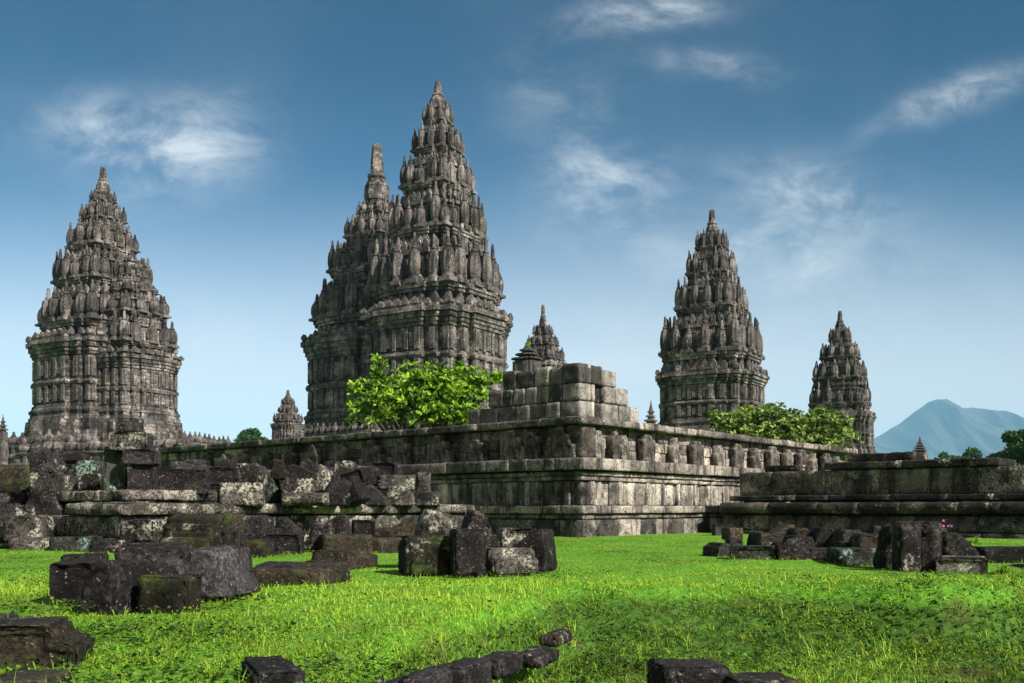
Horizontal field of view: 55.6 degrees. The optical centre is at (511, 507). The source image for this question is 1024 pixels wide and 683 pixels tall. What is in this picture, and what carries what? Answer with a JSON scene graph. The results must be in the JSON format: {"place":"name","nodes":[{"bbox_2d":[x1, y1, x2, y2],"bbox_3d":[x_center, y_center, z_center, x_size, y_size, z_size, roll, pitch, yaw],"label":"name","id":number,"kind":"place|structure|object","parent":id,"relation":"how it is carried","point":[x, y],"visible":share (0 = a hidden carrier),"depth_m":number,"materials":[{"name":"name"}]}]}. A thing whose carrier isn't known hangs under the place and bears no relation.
{"place":"outdoors","nodes":[
{"label":"outdoors","id":0,"kind":"place"},
{"bbox_2d":[14,504,35,515],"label":"stone block","id":1,"kind":"structure","parent":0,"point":[22,510],"depth_m":15.69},
{"bbox_2d":[304,516,334,549],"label":"stone block","id":2,"kind":"object","parent":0,"point":[322,525],"depth_m":13.63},
{"bbox_2d":[0,532,1023,682],"bbox_3d":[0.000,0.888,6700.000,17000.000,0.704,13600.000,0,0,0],"label":"ground","id":3,"kind":"structure","parent":0,"point":[634,614],"depth_m":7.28,"materials":[{"name":"plant"}]},
{"bbox_2d":[0,416,7,464],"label":"stone pinnacle","id":4,"kind":"object","parent":3,"relation":"on","point":[3,444],"visible":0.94,"depth_m":71.80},
{"bbox_2d":[0,518,7,542],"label":"stone block","id":5,"kind":"structure","parent":3,"relation":"on","point":[2,520],"depth_m":15.36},
{"bbox_2d":[8,537,49,549],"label":"stone block","id":6,"kind":"structure","parent":3,"relation":"on","point":[28,543],"depth_m":14.19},
{"bbox_2d":[4,515,56,541],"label":"stone block","id":7,"kind":"structure","parent":3,"relation":"on","point":[32,526],"depth_m":14.97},
{"bbox_2d":[0,669,72,682],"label":"stone block","id":8,"kind":"object","parent":3,"relation":"on","point":[33,676],"depth_m":3.75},
{"bbox_2d":[0,616,95,671],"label":"stone block","id":9,"kind":"object","parent":3,"relation":"on","point":[23,640],"depth_m":4.26,"materials":[{"name":"stone"}]},
{"bbox_2d":[8,429,92,464],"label":"balustrade","id":10,"kind":"object","parent":3,"relation":"on","point":[14,441],"visible":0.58,"depth_m":80.82,"materials":[{"name":"stone"}]},
{"bbox_2d":[25,447,80,514],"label":"stone block","id":11,"kind":"structure","parent":3,"relation":"on","point":[47,481],"depth_m":15.87,"materials":[{"name":"stone"}]},
{"bbox_2d":[63,451,92,461],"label":"stone block","id":12,"kind":"structure","parent":11,"relation":"on","point":[72,456],"depth_m":16.59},
{"bbox_2d":[49,536,104,551],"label":"stone block","id":13,"kind":"structure","parent":3,"relation":"on","point":[75,543],"depth_m":14.00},
{"bbox_2d":[49,558,106,604],"bbox_3d":[-2.866,0.494,6.452,0.303,0.304,0.414,0,0,-12],"label":"stone block","id":14,"kind":"object","parent":3,"relation":"on","point":[66,578],"depth_m":6.28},
{"bbox_2d":[60,553,108,560],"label":"stone block","id":15,"kind":"object","parent":3,"relation":"on","point":[84,556],"depth_m":7.05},
{"bbox_2d":[10,432,190,503],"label":"balustrade","id":16,"kind":"object","parent":3,"relation":"on","point":[94,447],"visible":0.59,"depth_m":73.21,"materials":[{"name":"stone"}]},
{"bbox_2d":[24,166,183,441],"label":"temple tower","id":17,"kind":"structure","parent":3,"relation":"on","point":[102,346],"depth_m":89.56,"materials":[{"name":"stone"}]},
{"bbox_2d":[89,539,132,552],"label":"stone block","id":18,"kind":"structure","parent":3,"relation":"on","point":[102,545],"depth_m":13.60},
{"bbox_2d":[119,519,166,541],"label":"stone block","id":19,"kind":"structure","parent":18,"relation":"on","point":[142,530],"depth_m":13.94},
{"bbox_2d":[70,558,158,614],"bbox_3d":[-2.426,0.484,5.952,0.338,0.346,0.486,0,0,14],"label":"stone block","id":20,"kind":"object","parent":3,"relation":"on","point":[109,585],"depth_m":5.74,"materials":[{"name":"stone"}]},
{"bbox_2d":[114,542,192,560],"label":"stone block","id":21,"kind":"object","parent":3,"relation":"on","point":[153,551],"depth_m":7.33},
{"bbox_2d":[137,573,201,614],"bbox_3d":[-2.059,0.530,5.851,0.341,0.272,0.195,0,0,8],"label":"stone block","id":22,"kind":"object","parent":3,"relation":"on","point":[164,592],"depth_m":5.77,"materials":[{"name":"stone"}]},
{"bbox_2d":[154,554,185,574],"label":"stone block","id":23,"kind":"object","parent":3,"relation":"on","point":[170,564],"depth_m":6.39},
{"bbox_2d":[159,513,244,548],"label":"stone block","id":24,"kind":"structure","parent":3,"relation":"on","point":[199,530],"depth_m":11.96,"materials":[{"name":"stone"}]},
{"bbox_2d":[184,431,230,445],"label":"balustrade","id":25,"kind":"object","parent":3,"relation":"on","point":[195,439],"visible":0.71,"depth_m":87.33,"materials":[{"name":"stone"}]},
{"bbox_2d":[180,544,260,599],"bbox_3d":[-2.060,0.437,6.793,0.435,0.356,0.626,0,0,8],"label":"stone block","id":26,"kind":"object","parent":3,"relation":"on","point":[224,571],"depth_m":6.55,"materials":[{"name":"stone"}]},
{"bbox_2d":[220,531,241,545],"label":"stone block","id":27,"kind":"structure","parent":3,"relation":"on","point":[231,538],"depth_m":12.00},
{"bbox_2d":[0,489,474,544],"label":"ruined platform","id":28,"kind":"structure","parent":3,"relation":"on","point":[99,519],"depth_m":15.32,"materials":[{"name":"stone"}]},
{"bbox_2d":[0,503,25,517],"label":"stone block","id":29,"kind":"structure","parent":28,"relation":"on","point":[7,510],"depth_m":16.03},
{"bbox_2d":[0,493,27,502],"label":"stone block","id":30,"kind":"structure","parent":29,"relation":"on","point":[13,497],"depth_m":16.47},
{"bbox_2d":[0,464,29,492],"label":"stone block","id":31,"kind":"structure","parent":30,"relation":"on","point":[14,478],"depth_m":16.67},
{"bbox_2d":[57,464,77,490],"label":"stone block","id":32,"kind":"structure","parent":28,"relation":"on","point":[71,481],"depth_m":16.18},
{"bbox_2d":[78,474,103,490],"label":"stone block","id":33,"kind":"structure","parent":28,"relation":"on","point":[92,482],"depth_m":15.95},
{"bbox_2d":[74,460,103,475],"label":"stone block","id":34,"kind":"structure","parent":33,"relation":"on","point":[88,467],"depth_m":16.17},
{"bbox_2d":[104,446,127,490],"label":"stone block","id":35,"kind":"structure","parent":28,"relation":"on","point":[115,473],"depth_m":14.98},
{"bbox_2d":[127,464,158,489],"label":"stone block","id":36,"kind":"object","parent":28,"relation":"on","point":[142,476],"depth_m":14.80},
{"bbox_2d":[122,449,160,464],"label":"stone block","id":37,"kind":"object","parent":36,"relation":"on","point":[142,456],"depth_m":14.74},
{"bbox_2d":[109,432,152,450],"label":"stone block","id":38,"kind":"object","parent":37,"relation":"on","point":[119,441],"depth_m":14.83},
{"bbox_2d":[158,468,211,494],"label":"stone block","id":39,"kind":"object","parent":28,"relation":"on","point":[199,481],"depth_m":15.30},
{"bbox_2d":[175,459,212,470],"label":"stone block","id":40,"kind":"object","parent":39,"relation":"on","point":[196,464],"depth_m":15.61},
{"bbox_2d":[219,482,264,505],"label":"stone block","id":41,"kind":"structure","parent":28,"relation":"on","point":[244,494],"depth_m":15.63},
{"bbox_2d":[209,467,238,485],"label":"stone block","id":42,"kind":"structure","parent":41,"relation":"on","point":[227,475],"depth_m":15.83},
{"bbox_2d":[232,463,267,485],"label":"stone block","id":43,"kind":"structure","parent":41,"relation":"on","point":[253,473],"depth_m":15.98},
{"bbox_2d":[265,477,281,503],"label":"stone block","id":44,"kind":"structure","parent":28,"relation":"on","point":[273,492],"depth_m":16.58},
{"bbox_2d":[281,493,329,505],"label":"stone block","id":45,"kind":"structure","parent":28,"relation":"on","point":[305,499],"depth_m":16.14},
{"bbox_2d":[280,478,320,492],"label":"stone block","id":46,"kind":"object","parent":45,"relation":"on","point":[299,485],"depth_m":16.32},
{"bbox_2d":[270,459,289,479],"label":"stone block","id":47,"kind":"object","parent":46,"relation":"on","point":[279,470],"depth_m":16.59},
{"bbox_2d":[286,464,316,479],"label":"stone block","id":48,"kind":"object","parent":46,"relation":"on","point":[296,471],"depth_m":16.78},
{"bbox_2d":[322,474,351,497],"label":"stone block","id":49,"kind":"object","parent":28,"relation":"on","point":[339,484],"depth_m":16.94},
{"bbox_2d":[315,464,333,491],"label":"stone block","id":50,"kind":"object","parent":49,"relation":"on","point":[323,473],"depth_m":16.97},
{"bbox_2d":[329,492,345,505],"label":"stone block","id":51,"kind":"object","parent":28,"relation":"on","point":[337,499],"depth_m":16.59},
{"bbox_2d":[344,476,370,507],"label":"stone block","id":52,"kind":"object","parent":28,"relation":"on","point":[357,494],"depth_m":17.13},
{"bbox_2d":[340,469,366,481],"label":"stone block","id":53,"kind":"object","parent":52,"relation":"on","point":[360,473],"depth_m":17.31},
{"bbox_2d":[333,461,358,475],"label":"stone block","id":54,"kind":"object","parent":53,"relation":"on","point":[342,467],"depth_m":17.58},
{"bbox_2d":[363,485,387,505],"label":"stone block","id":55,"kind":"object","parent":28,"relation":"on","point":[378,498],"depth_m":17.72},
{"bbox_2d":[359,467,378,485],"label":"stone block","id":56,"kind":"object","parent":55,"relation":"on","point":[371,474],"depth_m":18.21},
{"bbox_2d":[387,488,414,505],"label":"stone block","id":57,"kind":"object","parent":28,"relation":"on","point":[400,496],"depth_m":18.18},
{"bbox_2d":[377,475,415,489],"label":"stone block","id":58,"kind":"object","parent":57,"relation":"on","point":[387,482],"depth_m":18.20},
{"bbox_2d":[372,463,402,474],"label":"stone block","id":59,"kind":"structure","parent":58,"relation":"on","point":[390,469],"depth_m":18.46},
{"bbox_2d":[413,491,439,505],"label":"stone block","id":60,"kind":"object","parent":28,"relation":"on","point":[431,498],"depth_m":18.68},
{"bbox_2d":[415,472,430,491],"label":"stone block","id":61,"kind":"object","parent":60,"relation":"on","point":[423,482],"depth_m":18.80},
{"bbox_2d":[233,427,267,441],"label":"tree","id":62,"kind":"object","parent":3,"relation":"on","point":[249,434],"visible":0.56,"depth_m":188.98,"materials":[{"name":"green plant"}]},
{"bbox_2d":[240,539,273,557],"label":"stone block","id":63,"kind":"structure","parent":3,"relation":"on","point":[260,548],"depth_m":12.18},
{"bbox_2d":[243,515,275,539],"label":"stone block","id":64,"kind":"structure","parent":3,"relation":"on","point":[257,526],"depth_m":13.19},
{"bbox_2d":[241,655,305,682],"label":"stone block","id":65,"kind":"object","parent":3,"relation":"on","point":[276,669],"depth_m":3.78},
{"bbox_2d":[262,533,303,554],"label":"stone block","id":66,"kind":"object","parent":3,"relation":"on","point":[292,543],"depth_m":12.84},
{"bbox_2d":[270,390,305,438],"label":"temple","id":67,"kind":"structure","parent":3,"relation":"on","point":[287,420],"depth_m":87.25,"materials":[{"name":"stone"}]},
{"bbox_2d":[275,517,302,532],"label":"stone block","id":68,"kind":"object","parent":3,"relation":"on","point":[287,524],"depth_m":14.19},
{"bbox_2d":[252,561,350,586],"bbox_3d":[-1.754,0.553,8.040,0.700,0.209,0.571,0,0,10],"label":"stone block","id":69,"kind":"object","parent":3,"relation":"on","point":[270,573],"depth_m":7.80,"materials":[{"name":"stone"}]},
{"bbox_2d":[305,550,377,569],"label":"stone block","id":70,"kind":"object","parent":3,"relation":"on","point":[353,559],"depth_m":10.41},
{"bbox_2d":[318,534,372,552],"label":"stone block","id":71,"kind":"object","parent":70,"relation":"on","point":[346,542],"depth_m":13.28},
{"bbox_2d":[331,515,351,533],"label":"stone block","id":72,"kind":"object","parent":3,"relation":"on","point":[341,524],"depth_m":14.58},
{"bbox_2d":[304,422,380,436],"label":"balustrade","id":73,"kind":"object","parent":3,"relation":"on","point":[322,430],"visible":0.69,"depth_m":91.34,"materials":[{"name":"stone"}]},
{"bbox_2d":[300,144,394,428],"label":"temple tower","id":74,"kind":"structure","parent":3,"relation":"on","point":[334,347],"depth_m":119.03,"materials":[{"name":"stone"}]},
{"bbox_2d":[351,519,374,537],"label":"stone block","id":75,"kind":"object","parent":3,"relation":"on","point":[358,526],"depth_m":15.25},
{"bbox_2d":[372,537,401,552],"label":"stone block","id":76,"kind":"object","parent":3,"relation":"on","point":[385,544],"depth_m":13.50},
{"bbox_2d":[375,528,401,537],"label":"stone block","id":77,"kind":"object","parent":3,"relation":"on","point":[384,532],"depth_m":15.53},
{"bbox_2d":[391,516,418,536],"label":"stone block","id":78,"kind":"object","parent":77,"relation":"on","point":[406,527],"depth_m":15.58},
{"bbox_2d":[398,535,450,576],"bbox_3d":[-0.820,0.462,9.329,0.496,0.405,0.341,0,0,-24],"label":"stone block","id":79,"kind":"object","parent":3,"relation":"on","point":[424,555],"depth_m":9.19,"materials":[{"name":"stone"}]},
{"bbox_2d":[400,666,452,682],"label":"stone block","id":80,"kind":"object","parent":3,"relation":"on","point":[436,674],"depth_m":4.21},
{"bbox_2d":[350,81,512,430],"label":"temple tower","id":81,"kind":"structure","parent":3,"relation":"on","point":[436,288],"depth_m":105.67,"materials":[{"name":"stone"}]},
{"bbox_2d":[415,509,452,537],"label":"stone block","id":82,"kind":"object","parent":3,"relation":"on","point":[432,522],"depth_m":10.01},
{"bbox_2d":[439,657,491,682],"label":"stone block","id":83,"kind":"object","parent":3,"relation":"on","point":[470,670],"depth_m":4.44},
{"bbox_2d":[449,528,485,577],"bbox_3d":[-0.424,0.427,9.206,0.312,0.468,0.295,0,0,-14],"label":"stone block","id":84,"kind":"object","parent":3,"relation":"on","point":[467,546],"depth_m":9.07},
{"bbox_2d":[460,510,500,547],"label":"stone block","id":85,"kind":"object","parent":3,"relation":"on","point":[472,519],"depth_m":9.96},
{"bbox_2d":[480,651,522,679],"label":"stone block","id":86,"kind":"object","parent":3,"relation":"on","point":[504,664],"depth_m":4.74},
{"bbox_2d":[149,415,857,537],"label":"terrace wall","id":87,"kind":"structure","parent":3,"relation":"on","point":[581,476],"depth_m":23.13,"materials":[{"name":"stone"}]},
{"bbox_2d":[344,353,502,430],"bbox_3d":[-2.481,-2.971,27.542,4.778,2.851,3.202,0,0,0],"label":"leafy shrub","id":88,"kind":"object","parent":87,"relation":"on","point":[428,397],"visible":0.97,"depth_m":27.08,"materials":[{"name":"green plant"}]},
{"bbox_2d":[469,363,638,423],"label":"stepped parapet","id":89,"kind":"structure","parent":87,"relation":"on","point":[574,389],"depth_m":21.92,"materials":[{"name":"stone"}]},
{"bbox_2d":[703,401,864,446],"bbox_3d":[9.178,-2.601,33.169,5.370,2.113,3.559,0,0,0],"label":"leafy shrub","id":90,"kind":"object","parent":87,"relation":"on","point":[812,426],"visible":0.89,"depth_m":32.59,"materials":[{"name":"green plant"}]},
{"bbox_2d":[485,547,537,575],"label":"stone block","id":91,"kind":"object","parent":3,"relation":"on","point":[510,561],"depth_m":9.29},
{"bbox_2d":[0,546,1022,682],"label":"tall grass","id":92,"kind":"structure","parent":3,"relation":"on","point":[289,553],"depth_m":9.23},
{"bbox_2d":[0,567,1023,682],"bbox_3d":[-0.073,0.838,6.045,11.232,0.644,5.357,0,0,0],"label":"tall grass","id":93,"kind":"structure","parent":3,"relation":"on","point":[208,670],"depth_m":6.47,"materials":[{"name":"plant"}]},
{"bbox_2d":[496,527,536,547],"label":"stone block","id":94,"kind":"object","parent":3,"relation":"on","point":[509,537],"depth_m":10.23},
{"bbox_2d":[511,345,542,371],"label":"stone pinnacle","id":95,"kind":"object","parent":3,"relation":"on","point":[527,359],"visible":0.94,"depth_m":59.45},
{"bbox_2d":[515,529,556,571],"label":"stone block","id":96,"kind":"object","parent":3,"relation":"on","point":[540,543],"depth_m":9.59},
{"bbox_2d":[520,646,558,667],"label":"stone block","id":97,"kind":"object","parent":3,"relation":"on","point":[538,656],"depth_m":5.00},
{"bbox_2d":[527,305,568,367],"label":"temple","id":98,"kind":"structure","parent":3,"relation":"on","point":[544,343],"depth_m":123.66,"materials":[{"name":"stone"}]},
{"bbox_2d":[539,628,572,646],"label":"stone block","id":99,"kind":"object","parent":3,"relation":"on","point":[557,637],"depth_m":5.53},
{"bbox_2d":[646,658,729,682],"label":"stone block","id":100,"kind":"object","parent":3,"relation":"on","point":[675,670],"depth_m":5.28,"materials":[{"name":"stone"}]},
{"bbox_2d":[655,209,769,432],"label":"temple tower","id":101,"kind":"structure","parent":3,"relation":"on","point":[710,354],"depth_m":103.45,"materials":[{"name":"stone"}]},
{"bbox_2d":[703,542,729,556],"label":"stone block","id":102,"kind":"object","parent":3,"relation":"on","point":[714,549],"depth_m":12.35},
{"bbox_2d":[721,527,742,539],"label":"stone block","id":103,"kind":"object","parent":3,"relation":"on","point":[726,532],"depth_m":15.02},
{"bbox_2d":[729,545,774,559],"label":"stone block","id":104,"kind":"object","parent":3,"relation":"on","point":[749,551],"depth_m":11.56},
{"bbox_2d":[724,671,799,682],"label":"stone block","id":105,"kind":"object","parent":3,"relation":"on","point":[761,677],"depth_m":5.21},
{"bbox_2d":[775,538,810,559],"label":"stone block","id":106,"kind":"object","parent":3,"relation":"on","point":[792,548],"depth_m":11.41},
{"bbox_2d":[805,547,825,559],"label":"stone block","id":107,"kind":"object","parent":3,"relation":"on","point":[819,553],"depth_m":11.38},
{"bbox_2d":[808,526,835,547],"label":"stone block","id":108,"kind":"object","parent":3,"relation":"on","point":[821,536],"depth_m":13.38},
{"bbox_2d":[807,311,876,461],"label":"temple tower","id":109,"kind":"structure","parent":3,"relation":"on","point":[840,377],"depth_m":117.55,"materials":[{"name":"stone"}]},
{"bbox_2d":[835,541,849,546],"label":"stone block","id":110,"kind":"object","parent":3,"relation":"on","point":[841,543],"depth_m":12.00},
{"bbox_2d":[833,530,862,540],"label":"stone block","id":111,"kind":"object","parent":3,"relation":"on","point":[845,535],"depth_m":12.99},
{"bbox_2d":[826,547,876,565],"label":"stone block","id":112,"kind":"object","parent":3,"relation":"on","point":[854,556],"depth_m":10.88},
{"bbox_2d":[710,451,1023,538],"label":"stone platform","id":113,"kind":"structure","parent":3,"relation":"on","point":[974,497],"depth_m":21.67,"materials":[{"name":"stone"}]},
{"bbox_2d":[873,525,891,568],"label":"stone block","id":114,"kind":"object","parent":3,"relation":"on","point":[882,558],"depth_m":10.37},
{"bbox_2d":[891,521,941,572],"bbox_3d":[4.106,0.425,9.859,0.454,0.584,0.236,0,0,3],"label":"stone block","id":115,"kind":"object","parent":3,"relation":"on","point":[917,545],"depth_m":9.76,"materials":[{"name":"stone"}]},
{"bbox_2d":[935,555,987,573],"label":"stone block","id":116,"kind":"object","parent":3,"relation":"on","point":[971,564],"depth_m":9.60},
{"bbox_2d":[942,532,979,555],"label":"stone block","id":117,"kind":"object","parent":116,"relation":"on","point":[955,544],"depth_m":10.59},
{"bbox_2d":[957,446,982,458],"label":"tree","id":118,"kind":"object","parent":3,"relation":"on","point":[971,452],"visible":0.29,"depth_m":228.93,"materials":[{"name":"green plant"}]},
{"bbox_2d":[974,546,1023,562],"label":"stone block","id":119,"kind":"object","parent":3,"relation":"on","point":[1005,554],"depth_m":10.98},
{"bbox_2d":[986,429,1023,465],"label":"tree","id":120,"kind":"object","parent":3,"relation":"on","point":[1014,441],"visible":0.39,"depth_m":94.77,"materials":[{"name":"green plant"}]},
{"bbox_2d":[0,0,1023,442],"label":"sky","id":121,"kind":"structure","parent":0,"point":[863,160],"materials":[{"name":"blue"}]},
{"bbox_2d":[746,532,781,544],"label":"stone block","id":122,"kind":"object","parent":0,"point":[754,538],"depth_m":14.43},
{"bbox_2d":[767,524,794,539],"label":"stone block","id":123,"kind":"object","parent":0,"point":[779,531],"depth_m":15.79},
{"bbox_2d":[849,533,877,546],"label":"stone block","id":124,"kind":"object","parent":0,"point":[863,540],"depth_m":11.59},
{"bbox_2d":[873,399,1023,458],"bbox_3d":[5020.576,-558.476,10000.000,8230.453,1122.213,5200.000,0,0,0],"label":"volcano mountain","id":125,"kind":"structure","parent":0,"point":[937,426],"depth_m":9589.42,"materials":[{"name":"stone"}]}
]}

